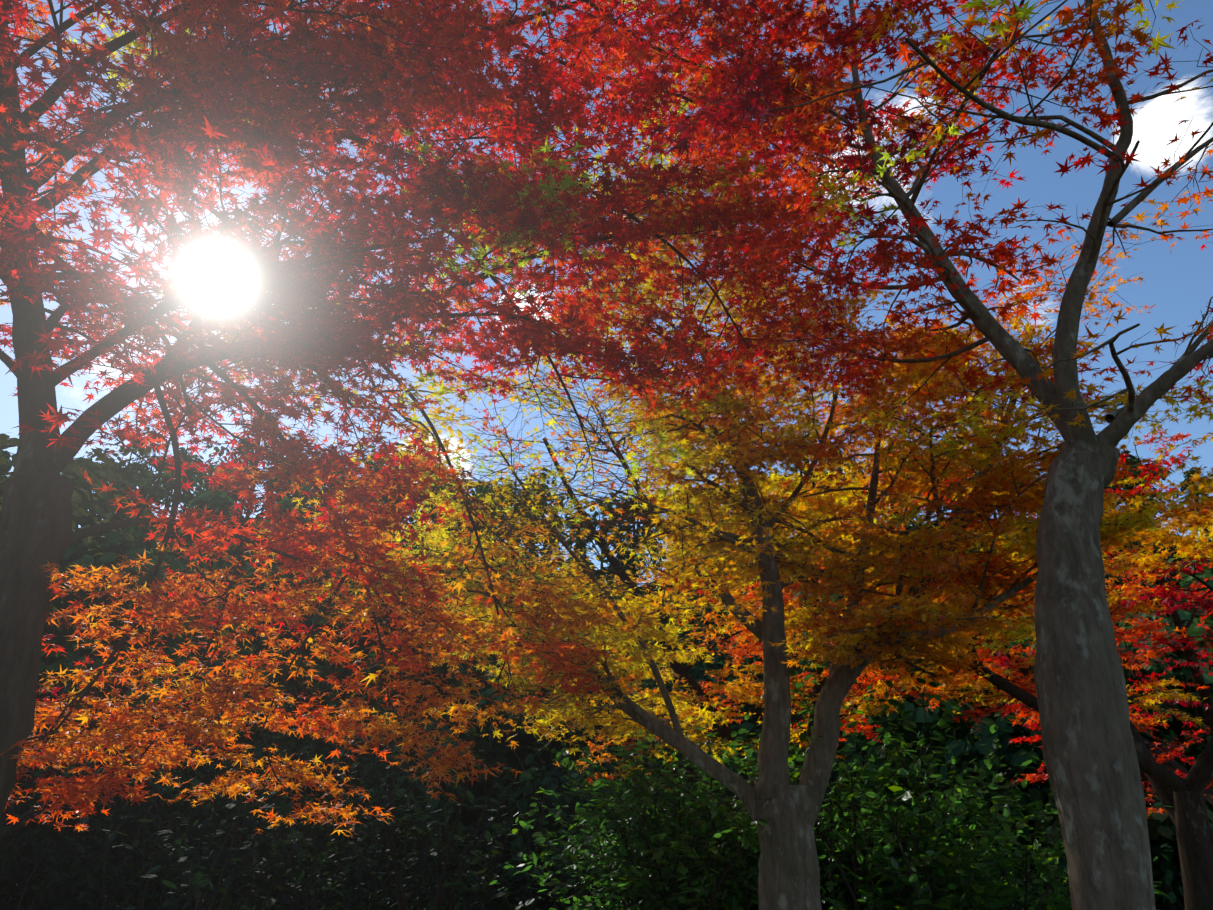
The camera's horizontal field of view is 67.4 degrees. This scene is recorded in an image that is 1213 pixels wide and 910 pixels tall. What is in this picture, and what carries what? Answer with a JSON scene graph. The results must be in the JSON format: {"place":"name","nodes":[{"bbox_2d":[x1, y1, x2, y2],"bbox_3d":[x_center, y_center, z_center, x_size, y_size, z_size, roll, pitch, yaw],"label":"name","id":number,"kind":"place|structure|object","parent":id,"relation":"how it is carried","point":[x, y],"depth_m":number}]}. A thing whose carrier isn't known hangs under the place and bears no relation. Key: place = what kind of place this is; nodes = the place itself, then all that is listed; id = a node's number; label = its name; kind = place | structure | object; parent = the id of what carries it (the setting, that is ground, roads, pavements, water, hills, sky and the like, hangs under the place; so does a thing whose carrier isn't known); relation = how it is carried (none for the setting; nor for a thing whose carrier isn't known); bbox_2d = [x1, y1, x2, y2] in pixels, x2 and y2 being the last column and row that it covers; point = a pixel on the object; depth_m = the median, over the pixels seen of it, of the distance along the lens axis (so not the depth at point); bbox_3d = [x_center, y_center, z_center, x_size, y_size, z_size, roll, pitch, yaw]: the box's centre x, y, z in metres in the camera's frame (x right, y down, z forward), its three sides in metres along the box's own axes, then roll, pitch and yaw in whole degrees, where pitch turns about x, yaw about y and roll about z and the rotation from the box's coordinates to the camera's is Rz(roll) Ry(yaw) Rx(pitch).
{"place":"outdoors","nodes":[
{"label":"outdoors","id":0,"kind":"place"},
{"bbox_2d":[7,517,1203,909],"bbox_3d":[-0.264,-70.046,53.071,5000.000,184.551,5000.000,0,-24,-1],"label":"terrain","id":1,"kind":"structure","parent":0,"point":[631,599],"depth_m":124.61},
{"bbox_2d":[0,566,299,844],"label":"maple","id":2,"kind":"object","parent":1,"relation":"on","point":[16,828],"depth_m":13.73},
{"bbox_2d":[0,658,661,909],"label":"bush","id":3,"kind":"object","parent":1,"relation":"on","point":[284,847],"depth_m":13.29},
{"bbox_2d":[0,0,1068,837],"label":"maple","id":4,"kind":"object","parent":1,"relation":"on","point":[556,220],"depth_m":4.62},
{"bbox_2d":[0,427,1212,909],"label":"trees","id":5,"kind":"object","parent":1,"relation":"on","point":[108,549],"depth_m":26.30},
{"bbox_2d":[413,399,974,834],"bbox_3d":[1.239,3.160,11.431,8.146,7.086,7.919,0,-24,-1],"label":"maple","id":6,"kind":"object","parent":1,"relation":"on","point":[737,689],"depth_m":11.03},
{"bbox_2d":[255,209,1212,909],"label":"maple","id":7,"kind":"object","parent":1,"relation":"on","point":[699,460],"depth_m":6.95},
{"bbox_2d":[490,657,1174,909],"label":"shrubs","id":8,"kind":"object","parent":1,"relation":"on","point":[882,851],"depth_m":7.52},
{"bbox_2d":[557,0,1212,909],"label":"maple","id":9,"kind":"object","parent":1,"relation":"on","point":[1091,758],"depth_m":5.37},
{"bbox_2d":[758,460,1212,909],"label":"maple","id":10,"kind":"object","parent":1,"relation":"on","point":[1185,798],"depth_m":10.12},
{"bbox_2d":[926,429,1212,845],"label":"maple","id":11,"kind":"object","parent":1,"relation":"on","point":[1193,586],"depth_m":13.39},
{"bbox_2d":[0,0,1212,586],"label":"sky","id":12,"kind":"structure","parent":0,"point":[1180,283]}
]}

